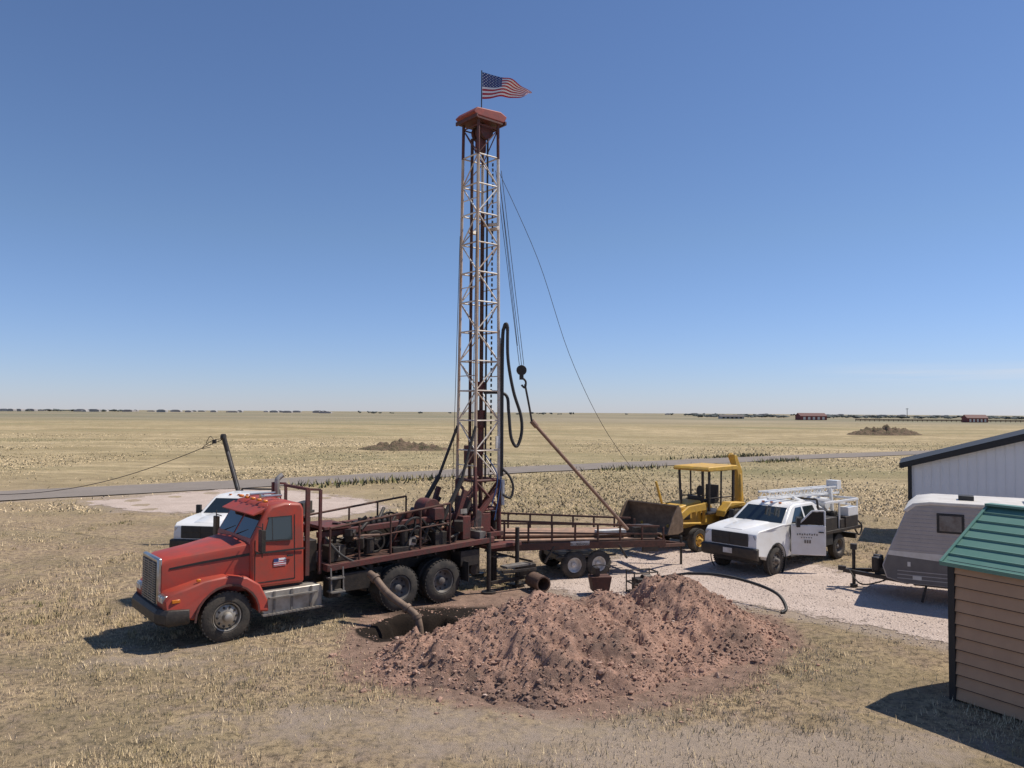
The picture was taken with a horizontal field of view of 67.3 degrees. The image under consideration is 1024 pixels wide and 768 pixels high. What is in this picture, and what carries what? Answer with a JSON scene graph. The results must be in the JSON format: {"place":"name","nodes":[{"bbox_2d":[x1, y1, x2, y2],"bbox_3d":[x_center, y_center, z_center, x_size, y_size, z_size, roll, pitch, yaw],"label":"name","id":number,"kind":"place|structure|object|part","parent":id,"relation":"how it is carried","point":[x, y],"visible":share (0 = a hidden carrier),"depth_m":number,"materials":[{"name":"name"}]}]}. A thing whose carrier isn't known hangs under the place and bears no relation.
{"place":"outdoors","nodes":[
{"label":"outdoors","id":0,"kind":"place"},
{"bbox_2d":[0,450,933,500],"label":"asphalt road","id":1,"kind":"structure","parent":0,"point":[125,489],"depth_m":54.43,"materials":[{"name":"grey asphalt"}]},
{"bbox_2d":[0,409,1023,767],"bbox_3d":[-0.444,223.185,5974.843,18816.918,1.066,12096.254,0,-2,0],"label":"ground","id":2,"kind":"structure","parent":0,"point":[436,741],"depth_m":16.14,"materials":[{"name":"beige plant"}]},
{"bbox_2d":[76,488,388,517],"bbox_3d":[-13.471,6.154,39.731,18.910,0.060,15.292,-1,-3,36],"label":"gravel pad","id":3,"kind":"object","parent":2,"relation":"on","point":[186,502],"visible":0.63,"depth_m":39.76,"materials":[{"name":"beige gravel"}]},
{"bbox_2d":[169,434,314,547],"bbox_3d":[-9.321,3.800,26.628,2.992,4.047,6.475,0,-2,8],"label":"white service pickup truck","id":4,"kind":"object","parent":2,"relation":"on","point":[198,525],"visible":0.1,"depth_m":25.00,"materials":[{"name":"paint"}]},
{"bbox_2d":[0,436,220,494],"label":"winch cable","id":5,"kind":"object","parent":4,"relation":"attached to","point":[214,441],"visible":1,"depth_m":29.53,"materials":[{"name":"metal"}]},
{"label":"windows","id":6,"kind":"part","parent":4,"relation":"part of","materials":[{"name":"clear glass"}]},
{"bbox_2d":[132,70,536,642],"bbox_3d":[-3.303,-1.631,18.849,10.029,15.009,4.449,2,-3,-40],"label":"drilling rig truck","id":7,"kind":"object","parent":2,"relation":"on","point":[261,554],"visible":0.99,"depth_m":18.76,"materials":[{"name":"red paint"}]},
{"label":"side windows","id":8,"kind":"part","parent":7,"relation":"part of","materials":[{"name":"grey glass"}]},
{"bbox_2d":[496,171,656,530],"bbox_3d":[3.089,-0.810,23.841,8.025,10.410,1.906,2,-3,-42],"label":"hoist line","id":9,"kind":"object","parent":7,"relation":"attached to","point":[521,370],"visible":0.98,"depth_m":22.04,"materials":[{"name":"metal"}]},
{"bbox_2d":[357,438,452,450],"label":"earth mound","id":10,"kind":"object","parent":2,"relation":"on","point":[400,444],"visible":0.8,"depth_m":93.31,"materials":[{"name":"brown soil"}]},
{"bbox_2d":[0,409,948,415],"bbox_3d":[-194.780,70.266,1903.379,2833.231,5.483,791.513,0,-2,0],"label":"distant town buildings","id":11,"kind":"structure","parent":2,"relation":"on","point":[100,410],"depth_m":1732.50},
{"bbox_2d":[0,433,960,517],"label":"prairie tussocks","id":12,"kind":"object","parent":2,"relation":"on","point":[603,495],"visible":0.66,"depth_m":54.47,"materials":[{"name":"beige plant"}]},
{"bbox_2d":[25,409,1023,418],"bbox_3d":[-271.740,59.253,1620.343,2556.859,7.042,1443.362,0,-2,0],"label":"distant trees","id":13,"kind":"object","parent":2,"relation":"on","point":[846,416],"visible":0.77,"depth_m":1037.45,"materials":[{"name":"green plant"}]},
{"bbox_2d":[287,452,803,487],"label":"roadside weeds","id":14,"kind":"object","parent":2,"relation":"on","point":[407,479],"visible":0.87,"depth_m":54.25,"materials":[{"name":"beige plant"}]},
{"bbox_2d":[314,572,839,722],"bbox_3d":[1.369,4.886,15.859,10.036,1.456,7.847,0,-2,0],"label":"dirt mound","id":15,"kind":"object","parent":2,"relation":"on","point":[537,650],"visible":0.99,"depth_m":14.40,"materials":[{"name":"brown soil"}]},
{"bbox_2d":[718,416,743,418],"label":"walls","id":16,"kind":"structure","parent":2,"relation":"on","point":[720,417],"depth_m":715.39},
{"bbox_2d":[718,415,744,416],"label":"roof","id":17,"kind":"structure","parent":16,"relation":"on","point":[732,415],"depth_m":717.42,"materials":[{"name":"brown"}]},
{"bbox_2d":[795,413,826,419],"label":"red barn","id":18,"kind":"structure","parent":2,"relation":"on","point":[810,416],"depth_m":623.15,"materials":[{"name":"paint"}]},
{"bbox_2d":[803,417,824,419],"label":"doors","id":19,"kind":"structure","parent":18,"relation":"in","point":[804,418],"depth_m":622.38,"materials":[{"name":"white metal"}]},
{"bbox_2d":[847,424,921,435],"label":"earth mound","id":20,"kind":"object","parent":2,"relation":"on","point":[886,430],"visible":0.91,"depth_m":183.29,"materials":[{"name":"brown soil"}]},
{"bbox_2d":[855,419,1023,421],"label":"rail fence","id":21,"kind":"object","parent":2,"relation":"on","point":[912,420],"visible":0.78,"depth_m":552.79,"materials":[{"name":"wood"}]},
{"bbox_2d":[912,441,1023,497],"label":"walls","id":22,"kind":"structure","parent":2,"relation":"on","point":[1001,475],"depth_m":28.85,"materials":[{"name":"white metal"}]},
{"bbox_2d":[899,429,1023,500],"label":"roof and trim","id":23,"kind":"structure","parent":22,"relation":"on","point":[909,462],"depth_m":29.38,"materials":[{"name":"black metal"}]},
{"bbox_2d":[914,443,1016,497],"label":"wall ribs","id":24,"kind":"object","parent":22,"relation":"attached to","point":[968,473],"depth_m":28.83,"materials":[{"name":"white metal"}]},
{"bbox_2d":[939,503,1023,720],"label":"garden shed","id":25,"kind":"structure","parent":2,"relation":"on","point":[982,559],"depth_m":12.58,"materials":[{"name":"beige wood"}]},
{"bbox_2d":[0,0,1023,415],"label":"sky","id":26,"kind":"structure","parent":0,"point":[723,206],"materials":[{"name":"blue"}]},
{"bbox_2d":[517,548,947,649],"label":"gravel driveway","id":27,"kind":"structure","parent":0,"point":[849,614],"depth_m":20.91,"materials":[{"name":"beige gravel"}]},
{"bbox_2d":[525,571,550,591],"bbox_3d":[0.696,5.347,20.819,0.430,0.430,0.700,1,-2,-25],"label":"steel casing pipe","id":28,"kind":"object","parent":27,"relation":"on","point":[535,580],"visible":0.96,"depth_m":20.71,"materials":[{"name":"brown metal"}]},
{"bbox_2d":[483,511,684,578],"bbox_3d":[1.911,4.778,23.245,7.627,1.790,2.260,1,-2,-18],"label":"pipe trailer","id":29,"kind":"object","parent":27,"relation":"on","point":[573,552],"visible":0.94,"depth_m":22.62,"materials":[{"name":"metal"}]},
{"bbox_2d":[588,564,611,591],"bbox_3d":[2.317,5.112,20.328,0.556,0.696,0.400,1,-2,-10],"label":"mud bucket","id":30,"kind":"object","parent":27,"relation":"on","point":[597,579],"visible":0.94,"depth_m":20.16,"materials":[{"name":"metal"}]},
{"bbox_2d":[626,568,657,591],"bbox_3d":[3.466,5.266,20.522,0.740,0.577,0.480,1,-2,-20],"label":"welder generator","id":31,"kind":"object","parent":27,"relation":"on","point":[636,581],"visible":0.55,"depth_m":20.49,"materials":[{"name":"metal"}]},
{"bbox_2d":[616,453,745,551],"bbox_3d":[6.641,4.226,28.011,6.250,3.302,2.660,2,-3,-40],"label":"backhoe loader","id":32,"kind":"object","parent":27,"relation":"on","point":[690,518],"visible":0.73,"depth_m":27.44,"materials":[{"name":"yellow paint"}]},
{"bbox_2d":[661,572,787,613],"bbox_3d":[5.244,5.240,19.745,3.692,0.646,0.711,-1,-3,35],"label":"discharge hose","id":33,"kind":"object","parent":27,"relation":"on","point":[746,581],"visible":0.8,"depth_m":19.68,"materials":[{"name":"black rubber"}]},
{"bbox_2d":[701,480,862,575],"bbox_3d":[9.291,4.609,25.127,7.056,2.560,3.075,2,-3,-41],"label":"white service pickup truck","id":34,"kind":"object","parent":27,"relation":"on","point":[771,533],"visible":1,"depth_m":23.62,"materials":[{"name":"paint"}]},
{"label":"windows","id":35,"kind":"part","parent":34,"relation":"part of","materials":[{"name":"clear glass"}]},
{"bbox_3d":[8.993,4.508,23.296,1.005,1.365,0.305,0,-2,11],"label":"open door","id":36,"kind":"part","parent":34,"relation":"part of","materials":[{"name":"white paint"}]},
{"bbox_2d":[838,494,1023,602],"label":"travel trailer camper","id":37,"kind":"object","parent":27,"relation":"on","point":[931,529],"visible":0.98,"depth_m":19.49,"materials":[{"name":"grey metal"}]},
{"bbox_2d":[939,516,961,531],"bbox_3d":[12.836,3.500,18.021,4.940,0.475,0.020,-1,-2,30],"label":"window glass","id":38,"kind":"structure","parent":37,"relation":"in","point":[946,523],"depth_m":19.13,"materials":[{"name":"grey glass"}]},
{"bbox_2d":[937,494,973,534],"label":"window frames","id":39,"kind":"structure","parent":37,"relation":"in","point":[960,497],"depth_m":19.26,"materials":[{"name":"black rubber"}]},
{"bbox_2d":[961,415,987,422],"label":"red barn","id":40,"kind":"structure","parent":0,"point":[976,418],"depth_m":510.00,"materials":[{"name":"paint"}]},
{"bbox_2d":[969,419,985,421],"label":"doors","id":41,"kind":"structure","parent":40,"relation":"in","point":[969,419],"depth_m":509.46,"materials":[{"name":"white metal"}]}
]}

